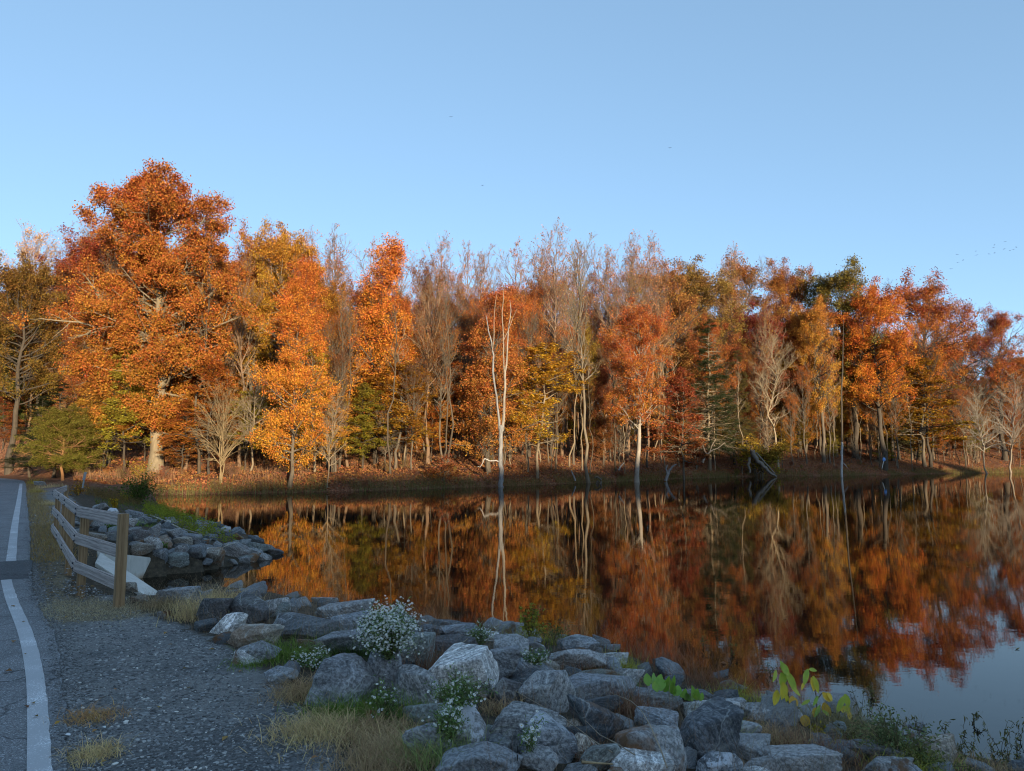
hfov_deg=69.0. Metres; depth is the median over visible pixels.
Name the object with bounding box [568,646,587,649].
stone
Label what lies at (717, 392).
maple tree
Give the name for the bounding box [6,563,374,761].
fallen leaves
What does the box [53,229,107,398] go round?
maple tree
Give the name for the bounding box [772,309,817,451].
oak tree
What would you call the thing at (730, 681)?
stone
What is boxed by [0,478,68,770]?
road
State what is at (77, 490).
leafy shrub
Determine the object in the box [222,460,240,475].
bush
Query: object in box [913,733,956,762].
boulder
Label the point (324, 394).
beech tree
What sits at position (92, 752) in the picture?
grass tuft
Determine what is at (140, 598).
boulder
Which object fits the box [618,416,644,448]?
beech tree
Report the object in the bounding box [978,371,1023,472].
bare tree
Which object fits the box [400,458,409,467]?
bush
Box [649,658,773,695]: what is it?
grass tuft
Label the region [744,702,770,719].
boulder
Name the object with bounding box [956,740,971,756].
smartweed
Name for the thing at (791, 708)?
stone
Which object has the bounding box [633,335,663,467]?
maple tree
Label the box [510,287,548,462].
maple tree
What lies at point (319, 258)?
poplar tree
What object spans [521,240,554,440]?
poplar tree
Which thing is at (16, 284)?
oak tree
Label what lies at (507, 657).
boulder
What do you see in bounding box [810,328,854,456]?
oak tree
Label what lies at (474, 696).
stone
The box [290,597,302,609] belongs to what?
stone
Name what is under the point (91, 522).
stone
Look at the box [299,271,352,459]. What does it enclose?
oak tree
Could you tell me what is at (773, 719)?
boulder
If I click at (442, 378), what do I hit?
maple tree
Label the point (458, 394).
beech tree
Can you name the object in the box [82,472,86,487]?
marker post
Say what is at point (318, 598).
stone
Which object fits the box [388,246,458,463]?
maple tree
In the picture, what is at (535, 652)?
boulder
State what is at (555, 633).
leafy shrub
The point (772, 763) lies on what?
boulder
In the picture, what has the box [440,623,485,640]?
boulder
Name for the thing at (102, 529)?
stone
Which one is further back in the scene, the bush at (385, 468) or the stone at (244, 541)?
the bush at (385, 468)
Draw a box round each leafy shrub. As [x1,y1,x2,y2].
[69,480,89,495]
[101,471,165,504]
[108,498,118,508]
[123,459,154,476]
[518,602,547,636]
[533,617,569,644]
[806,720,825,733]
[823,709,877,739]
[847,703,953,757]
[888,727,980,770]
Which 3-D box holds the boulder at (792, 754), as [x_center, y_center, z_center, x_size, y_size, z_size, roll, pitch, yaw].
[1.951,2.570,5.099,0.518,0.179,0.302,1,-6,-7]
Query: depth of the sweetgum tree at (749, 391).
136.29 m
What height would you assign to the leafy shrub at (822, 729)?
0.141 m
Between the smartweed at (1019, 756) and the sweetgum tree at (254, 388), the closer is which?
the smartweed at (1019, 756)
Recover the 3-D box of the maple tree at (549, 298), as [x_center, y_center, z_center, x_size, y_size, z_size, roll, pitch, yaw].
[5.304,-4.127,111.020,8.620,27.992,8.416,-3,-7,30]
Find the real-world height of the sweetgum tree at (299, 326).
18.817 m
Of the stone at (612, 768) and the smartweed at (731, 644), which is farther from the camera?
the smartweed at (731, 644)
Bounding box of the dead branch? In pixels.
[702,439,723,462]
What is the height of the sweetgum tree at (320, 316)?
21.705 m
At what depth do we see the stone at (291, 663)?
5.88 m
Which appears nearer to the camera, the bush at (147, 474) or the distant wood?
the bush at (147, 474)
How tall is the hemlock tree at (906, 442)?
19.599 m
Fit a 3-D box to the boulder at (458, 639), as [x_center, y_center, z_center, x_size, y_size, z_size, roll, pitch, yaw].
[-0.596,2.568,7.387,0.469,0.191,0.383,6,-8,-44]
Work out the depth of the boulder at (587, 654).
8.03 m
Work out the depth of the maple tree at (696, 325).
144.86 m
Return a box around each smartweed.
[728,643,736,654]
[848,683,864,716]
[867,682,873,697]
[897,715,911,736]
[911,715,928,734]
[938,719,954,733]
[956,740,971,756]
[958,716,967,749]
[962,732,979,754]
[969,711,982,723]
[982,720,1018,749]
[987,734,994,757]
[988,751,1008,765]
[998,747,1008,765]
[1000,743,1018,762]
[1001,729,1013,760]
[1003,750,1020,758]
[1011,731,1019,754]
[1013,717,1023,740]
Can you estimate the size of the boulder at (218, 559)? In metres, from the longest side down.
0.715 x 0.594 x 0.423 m
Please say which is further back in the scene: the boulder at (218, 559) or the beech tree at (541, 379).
the beech tree at (541, 379)
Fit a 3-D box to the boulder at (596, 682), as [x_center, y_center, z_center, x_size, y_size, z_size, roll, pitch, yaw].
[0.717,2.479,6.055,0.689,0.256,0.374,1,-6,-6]
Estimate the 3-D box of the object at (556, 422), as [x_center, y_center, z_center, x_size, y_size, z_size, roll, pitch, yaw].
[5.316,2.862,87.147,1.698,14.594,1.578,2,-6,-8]
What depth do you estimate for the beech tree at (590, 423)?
114.67 m
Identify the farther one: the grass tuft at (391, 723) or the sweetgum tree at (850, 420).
the sweetgum tree at (850, 420)
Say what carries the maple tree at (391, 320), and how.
on the ground at (158, 567)
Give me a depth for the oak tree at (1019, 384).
197.72 m
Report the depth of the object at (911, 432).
144.90 m
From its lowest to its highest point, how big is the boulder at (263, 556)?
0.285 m
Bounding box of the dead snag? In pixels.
[840,320,846,476]
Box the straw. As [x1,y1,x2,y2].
[34,591,184,631]
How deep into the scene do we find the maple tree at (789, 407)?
133.78 m
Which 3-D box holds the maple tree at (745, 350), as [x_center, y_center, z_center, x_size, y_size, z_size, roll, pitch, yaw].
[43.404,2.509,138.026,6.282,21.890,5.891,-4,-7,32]
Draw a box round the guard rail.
[50,485,128,608]
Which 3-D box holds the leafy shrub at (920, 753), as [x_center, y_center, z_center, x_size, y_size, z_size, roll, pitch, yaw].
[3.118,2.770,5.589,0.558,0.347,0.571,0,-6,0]
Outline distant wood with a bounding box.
[0,306,1023,445]
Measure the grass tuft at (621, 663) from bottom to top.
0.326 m
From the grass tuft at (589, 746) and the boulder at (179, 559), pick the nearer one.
the grass tuft at (589, 746)
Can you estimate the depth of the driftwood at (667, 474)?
91.31 m
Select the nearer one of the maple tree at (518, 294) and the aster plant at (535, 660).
the aster plant at (535, 660)
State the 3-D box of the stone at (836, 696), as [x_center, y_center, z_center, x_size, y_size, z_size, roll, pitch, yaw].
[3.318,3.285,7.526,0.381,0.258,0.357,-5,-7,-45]
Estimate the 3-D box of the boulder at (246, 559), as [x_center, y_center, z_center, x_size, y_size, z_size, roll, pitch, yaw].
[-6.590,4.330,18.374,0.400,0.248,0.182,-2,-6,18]
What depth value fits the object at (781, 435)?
129.71 m
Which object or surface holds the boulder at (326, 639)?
on the ground at (158, 567)
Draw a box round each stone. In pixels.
[89,520,94,527]
[89,526,99,530]
[98,526,106,531]
[108,526,116,531]
[128,534,133,540]
[129,541,139,545]
[147,519,157,525]
[157,610,172,618]
[161,521,174,528]
[194,520,208,529]
[194,618,217,631]
[202,558,212,565]
[202,589,212,597]
[205,534,217,540]
[212,631,231,643]
[221,526,230,531]
[227,580,242,587]
[227,589,240,596]
[228,559,237,564]
[230,527,245,533]
[231,650,264,665]
[232,530,242,534]
[234,533,243,539]
[238,553,260,561]
[239,539,250,545]
[245,581,267,595]
[248,535,263,542]
[250,546,262,552]
[251,590,261,596]
[270,601,290,617]
[273,618,285,624]
[284,660,300,671]
[286,591,299,596]
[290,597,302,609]
[291,603,297,612]
[297,596,311,606]
[297,639,324,652]
[311,597,338,602]
[317,599,325,605]
[387,693,411,705]
[402,660,413,664]
[418,615,435,622]
[464,683,478,704]
[483,617,501,627]
[486,631,498,640]
[491,621,515,633]
[498,621,525,634]
[508,668,539,682]
[527,637,542,645]
[533,642,545,651]
[541,657,559,669]
[563,761,597,770]
[564,666,580,674]
[566,725,606,741]
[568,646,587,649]
[578,669,625,675]
[587,695,622,711]
[592,634,610,645]
[602,657,621,669]
[604,644,620,650]
[607,766,623,770]
[616,713,635,728]
[630,662,652,676]
[655,657,685,679]
[657,697,682,709]
[684,746,696,768]
[712,669,728,677]
[713,689,738,698]
[719,679,737,689]
[735,733,770,759]
[739,765,769,770]
[759,694,798,725]
[800,702,823,719]
[811,732,830,738]
[823,721,848,739]
[824,739,860,764]
[825,692,858,713]
[836,709,854,719]
[888,758,921,770]
[905,732,918,738]
[906,721,924,729]
[925,761,954,770]
[963,757,994,770]
[1007,760,1023,770]
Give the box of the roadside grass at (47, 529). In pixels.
[26,483,96,562]
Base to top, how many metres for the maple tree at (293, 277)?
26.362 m
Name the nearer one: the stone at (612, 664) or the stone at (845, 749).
the stone at (845, 749)
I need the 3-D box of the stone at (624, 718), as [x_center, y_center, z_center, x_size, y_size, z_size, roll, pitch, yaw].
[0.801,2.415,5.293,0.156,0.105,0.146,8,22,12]
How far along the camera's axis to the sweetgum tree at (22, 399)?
110.02 m
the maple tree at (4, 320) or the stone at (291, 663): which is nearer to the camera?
the stone at (291, 663)
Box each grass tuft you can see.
[23,487,46,492]
[36,483,64,487]
[37,499,54,504]
[43,698,136,727]
[51,730,137,770]
[130,592,186,614]
[136,519,156,527]
[153,583,231,626]
[179,572,272,599]
[219,655,279,673]
[221,632,348,667]
[229,694,399,769]
[230,658,327,710]
[277,679,414,729]
[292,701,434,769]
[296,623,371,660]
[310,720,440,770]
[311,717,444,770]
[367,707,509,770]
[371,685,443,729]
[401,626,451,670]
[477,687,529,715]
[486,622,578,645]
[558,644,611,670]
[569,728,618,770]
[594,677,689,720]
[602,642,646,668]
[604,623,758,676]
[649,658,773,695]
[698,676,770,701]
[744,704,869,762]
[748,715,932,770]
[794,691,903,739]
[809,731,989,770]
[907,741,1023,770]
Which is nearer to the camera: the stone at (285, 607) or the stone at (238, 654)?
the stone at (238, 654)
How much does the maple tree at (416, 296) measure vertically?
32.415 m
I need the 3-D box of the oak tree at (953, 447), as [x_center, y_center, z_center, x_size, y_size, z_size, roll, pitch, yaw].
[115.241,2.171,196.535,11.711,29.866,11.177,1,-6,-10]
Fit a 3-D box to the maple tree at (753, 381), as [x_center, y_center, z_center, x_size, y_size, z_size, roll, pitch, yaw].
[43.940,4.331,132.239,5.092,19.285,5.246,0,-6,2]
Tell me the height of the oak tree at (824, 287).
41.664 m
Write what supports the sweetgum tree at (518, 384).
on the ground at (158, 567)
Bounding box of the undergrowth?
[71,446,1018,490]
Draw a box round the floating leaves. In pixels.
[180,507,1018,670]
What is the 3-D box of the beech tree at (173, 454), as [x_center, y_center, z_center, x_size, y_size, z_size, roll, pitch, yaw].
[-29.043,4.649,64.834,4.394,7.035,4.853,4,-7,-37]
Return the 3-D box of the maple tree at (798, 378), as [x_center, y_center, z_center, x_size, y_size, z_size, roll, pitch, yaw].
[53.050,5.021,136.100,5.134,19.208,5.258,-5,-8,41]
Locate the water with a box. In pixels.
[140,472,1023,761]
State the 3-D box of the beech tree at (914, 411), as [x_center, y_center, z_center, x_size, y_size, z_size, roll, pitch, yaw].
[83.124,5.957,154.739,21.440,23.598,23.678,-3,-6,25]
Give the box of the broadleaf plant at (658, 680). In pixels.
[644,673,703,700]
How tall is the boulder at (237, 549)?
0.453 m
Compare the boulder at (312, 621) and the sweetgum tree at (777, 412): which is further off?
the sweetgum tree at (777, 412)
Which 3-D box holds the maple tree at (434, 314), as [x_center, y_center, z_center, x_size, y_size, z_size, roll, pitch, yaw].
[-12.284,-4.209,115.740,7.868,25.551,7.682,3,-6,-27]
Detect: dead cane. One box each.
[150,515,214,537]
[515,691,612,752]
[581,760,612,764]
[586,721,634,754]
[610,692,667,767]
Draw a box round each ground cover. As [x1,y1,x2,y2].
[84,483,142,505]
[91,497,193,532]
[141,499,241,542]
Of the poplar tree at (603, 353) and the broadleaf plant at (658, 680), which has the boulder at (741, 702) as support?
the broadleaf plant at (658, 680)
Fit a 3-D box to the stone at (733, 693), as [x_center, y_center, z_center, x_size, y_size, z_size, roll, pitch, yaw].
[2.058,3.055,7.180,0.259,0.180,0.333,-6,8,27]
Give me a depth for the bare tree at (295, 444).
69.22 m
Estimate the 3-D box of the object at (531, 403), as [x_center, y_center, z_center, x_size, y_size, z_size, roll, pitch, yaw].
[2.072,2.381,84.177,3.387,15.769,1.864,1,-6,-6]
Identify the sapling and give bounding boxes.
[307,385,350,488]
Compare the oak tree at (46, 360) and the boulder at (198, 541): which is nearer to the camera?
the boulder at (198, 541)
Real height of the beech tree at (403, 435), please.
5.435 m
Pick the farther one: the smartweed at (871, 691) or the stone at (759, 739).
the smartweed at (871, 691)
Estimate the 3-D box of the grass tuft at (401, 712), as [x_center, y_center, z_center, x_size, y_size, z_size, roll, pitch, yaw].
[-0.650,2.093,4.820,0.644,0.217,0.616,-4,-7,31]
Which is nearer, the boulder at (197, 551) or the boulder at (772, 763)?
the boulder at (772, 763)
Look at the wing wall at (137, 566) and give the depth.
15.83 m
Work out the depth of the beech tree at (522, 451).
94.74 m
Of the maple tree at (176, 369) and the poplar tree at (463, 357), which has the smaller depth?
the maple tree at (176, 369)
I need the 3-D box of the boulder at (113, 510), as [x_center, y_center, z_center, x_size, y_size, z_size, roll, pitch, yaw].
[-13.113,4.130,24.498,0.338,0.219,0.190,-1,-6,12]
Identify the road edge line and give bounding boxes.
[1,579,52,770]
[6,484,21,560]
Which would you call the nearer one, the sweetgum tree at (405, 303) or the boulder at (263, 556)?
the boulder at (263, 556)
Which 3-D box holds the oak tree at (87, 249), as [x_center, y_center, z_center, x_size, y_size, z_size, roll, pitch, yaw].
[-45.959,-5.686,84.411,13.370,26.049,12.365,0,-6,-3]
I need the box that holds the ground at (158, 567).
[0,425,1023,770]
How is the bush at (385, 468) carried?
on the ground at (158, 567)
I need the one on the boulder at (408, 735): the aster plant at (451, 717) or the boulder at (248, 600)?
the aster plant at (451, 717)
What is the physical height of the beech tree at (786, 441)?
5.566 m
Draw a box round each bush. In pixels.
[102,465,111,472]
[115,465,125,477]
[115,466,128,476]
[136,468,159,481]
[156,461,172,478]
[196,458,206,469]
[208,478,225,490]
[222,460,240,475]
[282,467,296,479]
[360,480,368,487]
[380,461,388,471]
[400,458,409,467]
[423,446,465,481]
[522,459,533,467]
[539,461,552,470]
[557,456,564,463]
[615,465,624,476]
[734,435,789,476]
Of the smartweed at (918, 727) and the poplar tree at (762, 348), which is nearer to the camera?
the smartweed at (918, 727)
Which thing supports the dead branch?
on the ground at (158, 567)
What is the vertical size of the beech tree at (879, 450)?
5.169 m
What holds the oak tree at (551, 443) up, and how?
on the ground at (158, 567)
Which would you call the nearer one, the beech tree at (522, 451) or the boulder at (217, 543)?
the boulder at (217, 543)
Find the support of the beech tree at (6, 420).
on the ground at (158, 567)
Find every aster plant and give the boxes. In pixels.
[285,640,334,670]
[349,595,426,659]
[364,674,409,717]
[421,699,469,747]
[424,663,497,708]
[464,620,498,644]
[517,710,547,752]
[520,641,552,666]
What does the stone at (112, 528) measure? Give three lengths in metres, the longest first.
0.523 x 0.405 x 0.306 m
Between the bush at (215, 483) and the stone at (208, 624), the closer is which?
the stone at (208, 624)
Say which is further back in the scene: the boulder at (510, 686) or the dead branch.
the dead branch
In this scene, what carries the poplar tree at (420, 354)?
on the ground at (158, 567)
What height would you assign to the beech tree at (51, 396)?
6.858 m
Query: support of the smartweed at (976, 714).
in the water
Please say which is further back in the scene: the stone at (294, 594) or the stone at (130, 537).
the stone at (130, 537)
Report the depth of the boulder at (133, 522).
19.86 m
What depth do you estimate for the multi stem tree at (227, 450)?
58.91 m
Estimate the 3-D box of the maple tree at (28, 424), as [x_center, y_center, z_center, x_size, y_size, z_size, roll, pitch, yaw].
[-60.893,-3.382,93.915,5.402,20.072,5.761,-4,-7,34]
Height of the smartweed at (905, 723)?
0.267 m
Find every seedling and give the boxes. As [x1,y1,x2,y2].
[772,660,809,726]
[801,668,832,721]
[836,694,851,719]
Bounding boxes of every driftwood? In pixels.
[594,476,601,483]
[664,464,676,480]
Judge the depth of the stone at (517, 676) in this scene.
6.40 m
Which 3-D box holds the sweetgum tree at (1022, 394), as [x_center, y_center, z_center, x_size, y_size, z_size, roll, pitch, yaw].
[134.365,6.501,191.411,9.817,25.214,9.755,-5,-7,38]
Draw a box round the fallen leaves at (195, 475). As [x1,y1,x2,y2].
[73,435,1023,491]
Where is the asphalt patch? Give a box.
[0,560,32,579]
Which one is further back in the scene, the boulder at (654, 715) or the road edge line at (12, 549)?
the road edge line at (12, 549)
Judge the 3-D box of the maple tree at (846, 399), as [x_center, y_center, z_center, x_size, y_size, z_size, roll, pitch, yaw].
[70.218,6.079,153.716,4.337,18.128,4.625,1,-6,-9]
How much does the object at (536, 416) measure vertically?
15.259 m
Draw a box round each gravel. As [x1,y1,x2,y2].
[30,513,345,770]
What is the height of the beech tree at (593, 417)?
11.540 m
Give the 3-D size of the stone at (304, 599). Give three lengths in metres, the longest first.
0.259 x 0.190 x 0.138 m
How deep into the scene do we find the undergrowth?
72.23 m
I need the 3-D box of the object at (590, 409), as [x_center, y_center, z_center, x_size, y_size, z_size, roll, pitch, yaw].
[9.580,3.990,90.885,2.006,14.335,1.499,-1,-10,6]
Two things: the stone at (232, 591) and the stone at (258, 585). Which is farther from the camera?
the stone at (258, 585)
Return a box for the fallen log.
[746,450,776,476]
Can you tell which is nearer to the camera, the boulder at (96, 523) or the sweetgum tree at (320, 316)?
the boulder at (96, 523)
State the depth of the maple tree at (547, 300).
151.16 m
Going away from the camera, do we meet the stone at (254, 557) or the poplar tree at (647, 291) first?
the stone at (254, 557)
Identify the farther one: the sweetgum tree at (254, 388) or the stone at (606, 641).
the sweetgum tree at (254, 388)
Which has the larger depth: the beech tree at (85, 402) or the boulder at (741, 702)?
the beech tree at (85, 402)
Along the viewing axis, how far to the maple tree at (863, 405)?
153.01 m
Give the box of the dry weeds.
[104,568,1015,770]
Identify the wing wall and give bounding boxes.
[95,553,156,594]
[104,553,150,578]
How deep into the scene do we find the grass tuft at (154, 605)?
8.39 m
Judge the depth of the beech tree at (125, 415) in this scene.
63.79 m
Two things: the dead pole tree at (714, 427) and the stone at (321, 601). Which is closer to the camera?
the stone at (321, 601)
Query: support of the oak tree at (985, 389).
on the ground at (158, 567)
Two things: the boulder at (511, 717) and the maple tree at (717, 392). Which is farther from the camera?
the maple tree at (717, 392)
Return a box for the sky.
[0,0,1023,419]
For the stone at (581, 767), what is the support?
on the ground at (158, 567)
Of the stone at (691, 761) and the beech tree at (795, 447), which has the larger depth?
the beech tree at (795, 447)
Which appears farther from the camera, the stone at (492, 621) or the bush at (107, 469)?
the bush at (107, 469)
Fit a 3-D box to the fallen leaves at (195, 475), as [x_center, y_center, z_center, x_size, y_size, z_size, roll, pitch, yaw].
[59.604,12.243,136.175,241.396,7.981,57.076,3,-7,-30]
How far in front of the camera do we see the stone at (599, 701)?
5.62 m
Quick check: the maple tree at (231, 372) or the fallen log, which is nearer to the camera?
the maple tree at (231, 372)
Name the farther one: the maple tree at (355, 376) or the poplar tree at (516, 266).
the poplar tree at (516, 266)
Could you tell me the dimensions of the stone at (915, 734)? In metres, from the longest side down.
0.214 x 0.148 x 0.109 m
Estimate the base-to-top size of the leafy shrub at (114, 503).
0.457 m
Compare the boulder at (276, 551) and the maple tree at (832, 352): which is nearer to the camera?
the boulder at (276, 551)
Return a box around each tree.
[0,218,63,429]
[0,249,74,474]
[0,296,26,413]
[0,297,27,427]
[0,333,32,435]
[0,391,26,450]
[0,396,50,476]
[0,400,29,431]
[3,293,40,426]
[7,156,269,472]
[8,290,71,435]
[11,401,118,480]
[15,382,93,477]
[18,245,96,377]
[27,292,102,444]
[33,246,88,408]
[41,386,67,406]
[51,222,145,421]
[53,213,103,299]
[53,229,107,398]
[54,379,92,408]
[69,369,138,471]
[76,278,136,464]
[88,348,156,474]
[94,228,129,454]
[108,284,151,445]
[117,398,163,460]
[132,243,215,449]
[142,294,193,402]
[154,399,207,473]
[159,357,245,474]
[163,294,211,462]
[177,270,213,468]
[181,374,237,463]
[187,372,255,482]
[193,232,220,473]
[201,243,265,452]
[204,377,253,456]
[210,316,251,461]
[213,361,278,472]
[214,390,271,469]
[221,248,266,466]
[222,217,287,456]
[222,346,272,453]
[236,216,334,459]
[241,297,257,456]
[241,405,275,464]
[242,260,339,488]
[246,254,336,467]
[252,378,299,461]
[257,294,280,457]
[260,319,287,407]
[269,240,331,450]
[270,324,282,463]
[273,343,351,471]
[279,418,304,457]
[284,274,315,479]
[295,225,334,448]
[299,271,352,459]
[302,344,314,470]
[311,385,360,472]
[314,310,353,467]
[320,344,353,471]
[322,223,363,353]
[322,232,425,464]
[322,249,355,370]
[324,302,360,450]
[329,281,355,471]
[330,291,372,467]
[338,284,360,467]
[342,362,438,468]
[343,381,394,467]
[344,276,386,413]
[346,328,368,449]
[349,236,387,444]
[350,279,388,453]
[356,278,393,457]
[367,402,404,465]
[375,294,438,459]
[376,291,415,449]
[378,321,410,460]
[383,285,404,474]
[384,231,421,448]
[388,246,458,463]
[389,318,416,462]
[390,416,419,463]
[397,355,429,469]
[399,293,436,430]
[407,230,462,448]
[410,276,431,333]
[412,315,432,451]
[412,366,452,448]
[413,286,453,421]
[415,329,437,451]
[416,406,447,460]
[421,337,464,452]
[423,314,460,457]
[432,269,468,426]
[432,360,481,457]
[437,287,472,452]
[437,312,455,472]
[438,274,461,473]
[439,282,544,473]
[441,240,488,443]
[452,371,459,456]
[453,283,489,443]
[453,312,473,421]
[453,317,478,453]
[455,244,498,440]
[458,296,489,453]
[463,313,499,461]
[472,260,502,350]
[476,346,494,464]
[476,417,497,474]
[478,292,514,486]
[480,291,538,459]
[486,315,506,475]
[488,279,531,456]
[493,236,538,449]
[495,384,515,464]
[498,279,554,456]
[499,342,589,477]
[503,401,526,468]
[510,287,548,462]
[513,390,558,454]
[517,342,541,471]
[521,217,577,455]
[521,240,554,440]
[521,283,548,335]
[526,268,574,447]
[528,274,560,333]
[531,418,550,448]
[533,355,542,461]
[536,341,576,455]
[538,370,561,462]
[543,258,578,456]
[545,399,564,430]
[546,276,591,451]
[547,351,571,456]
[550,320,585,433]
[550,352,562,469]
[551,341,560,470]
[553,316,592,464]
[554,405,576,431]
[556,232,604,482]
[559,240,601,451]
[561,398,587,437]
[562,316,607,455]
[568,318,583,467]
[572,426,591,456]
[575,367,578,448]
[575,403,598,440]
[576,366,595,459]
[576,383,618,442]
[577,267,613,449]
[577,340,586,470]
[582,362,619,466]
[583,303,606,447]
[584,241,640,460]
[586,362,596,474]
[595,296,676,482]
[596,310,617,449]
[596,347,623,459]
[597,268,647,454]
[597,345,623,460]
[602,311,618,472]
[603,297,624,458]
[604,256,706,454]
[607,229,650,461]
[611,230,672,459]
[611,421,635,466]
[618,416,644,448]
[618,423,631,443]
[619,261,652,463]
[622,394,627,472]
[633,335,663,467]
[635,366,711,479]
[635,392,664,446]
[642,243,680,459]
[648,254,751,450]
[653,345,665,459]
[653,388,670,462]
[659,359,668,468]
[661,342,705,452]
[662,420,685,461]
[664,304,700,453]
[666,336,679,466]
[668,376,687,440]
[670,309,745,464]
[672,413,708,468]
[677,302,703,339]
[682,318,749,470]
[686,304,716,390]
[689,378,705,467]
[699,249,787,431]
[704,349,728,441]
[706,340,735,446]
[706,375,717,468]
[707,242,762,424]
[710,350,761,464]
[722,363,742,456]
[723,300,795,451]
[729,343,768,447]
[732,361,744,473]
[734,345,761,449]
[743,333,786,441]
[747,293,784,448]
[747,323,805,468]
[748,358,772,446]
[748,402,777,434]
[749,257,814,448]
[751,315,793,444]
[755,412,781,449]
[770,414,782,437]
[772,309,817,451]
[773,383,793,439]
[777,321,826,452]
[778,430,796,457]
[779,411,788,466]
[780,392,797,464]
[781,410,810,457]
[783,434,798,453]
[784,294,850,462]
[786,341,825,444]
[788,363,813,463]
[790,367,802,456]
[792,253,897,458]
[795,296,841,458]
[804,409,826,447]
[807,365,832,455]
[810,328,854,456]
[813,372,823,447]
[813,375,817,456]
[817,355,849,462]
[819,337,862,451]
[821,413,851,449]
[825,433,840,461]
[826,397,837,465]
[828,276,922,470]
[839,399,862,448]
[842,377,861,430]
[843,423,859,445]
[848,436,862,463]
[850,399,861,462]
[850,407,873,452]
[852,410,876,453]
[855,336,897,461]
[857,326,874,458]
[859,356,975,466]
[862,408,876,463]
[865,333,915,460]
[865,399,888,466]
[871,440,889,462]
[873,266,982,460]
[873,383,921,459]
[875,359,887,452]
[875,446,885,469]
[880,371,910,468]
[881,441,894,460]
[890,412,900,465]
[902,350,934,457]
[903,305,950,467]
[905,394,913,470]
[906,352,960,460]
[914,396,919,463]
[925,423,949,459]
[929,332,951,454]
[932,384,958,452]
[934,411,948,460]
[940,302,1012,459]
[943,342,970,448]
[947,302,1023,460]
[949,382,972,466]
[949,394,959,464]
[951,428,971,455]
[952,382,975,463]
[954,359,976,417]
[954,419,978,450]
[958,387,1010,473]
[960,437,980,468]
[961,416,989,463]
[962,349,983,430]
[966,400,986,462]
[969,376,996,454]
[974,407,985,458]
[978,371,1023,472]
[978,421,996,452]
[984,351,1016,448]
[990,414,1023,450]
[993,402,1018,459]
[1005,349,1023,440]
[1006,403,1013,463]
[1008,408,1023,466]
[1012,365,1023,413]
[1017,369,1023,446]
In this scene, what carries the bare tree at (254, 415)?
on the ground at (158, 567)
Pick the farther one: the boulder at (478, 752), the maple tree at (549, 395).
the maple tree at (549, 395)
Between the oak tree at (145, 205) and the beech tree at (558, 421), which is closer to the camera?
the oak tree at (145, 205)
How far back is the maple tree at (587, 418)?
106.91 m
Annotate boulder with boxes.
[33,481,45,485]
[89,532,107,540]
[92,503,109,509]
[92,521,112,528]
[105,530,116,541]
[107,508,118,512]
[125,509,144,517]
[125,582,137,591]
[128,529,150,540]
[129,518,138,526]
[129,594,149,601]
[130,542,154,555]
[138,516,151,524]
[144,536,162,549]
[148,523,160,536]
[152,548,167,563]
[155,586,202,605]
[158,534,172,548]
[165,528,183,537]
[167,552,189,567]
[173,536,192,544]
[175,543,190,552]
[182,533,202,543]
[188,543,206,558]
[194,540,206,544]
[196,598,233,621]
[204,547,225,566]
[209,612,247,633]
[212,541,221,546]
[222,541,252,557]
[227,623,283,646]
[229,592,268,623]
[238,640,281,660]
[239,556,249,562]
[247,542,270,551]
[254,552,271,559]
[264,666,298,683]
[266,597,290,614]
[267,549,283,554]
[278,612,339,639]
[303,653,378,708]
[313,628,369,653]
[316,598,374,618]
[331,610,370,630]
[367,647,401,698]
[393,664,441,703]
[399,632,435,667]
[402,703,442,725]
[402,722,453,758]
[417,624,444,634]
[428,642,498,697]
[431,619,462,625]
[435,634,477,651]
[435,741,522,770]
[436,696,489,746]
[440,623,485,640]
[480,733,511,748]
[490,645,520,680]
[490,677,523,705]
[491,701,566,752]
[493,633,528,657]
[515,657,552,671]
[518,670,575,712]
[519,710,577,763]
[520,743,558,770]
[529,650,550,658]
[550,649,606,668]
[557,634,599,651]
[566,718,582,726]
[567,694,625,738]
[569,672,635,700]
[574,732,596,757]
[579,743,619,769]
[598,652,628,668]
[610,747,675,770]
[614,668,644,684]
[615,724,686,770]
[631,687,682,706]
[634,706,678,726]
[665,674,684,685]
[679,697,746,715]
[680,696,743,764]
[682,689,712,700]
[696,751,742,770]
[740,720,761,732]
[743,755,781,770]
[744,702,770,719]
[756,744,842,770]
[765,717,790,737]
[798,709,802,721]
[807,738,833,745]
[847,739,905,760]
[861,756,913,770]
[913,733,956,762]
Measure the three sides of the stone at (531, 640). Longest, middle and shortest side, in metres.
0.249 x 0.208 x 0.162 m
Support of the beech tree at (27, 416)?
on the ground at (158, 567)
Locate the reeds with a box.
[149,465,1023,495]
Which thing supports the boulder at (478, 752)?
on the ground at (158, 567)
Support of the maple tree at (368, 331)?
on the ground at (158, 567)

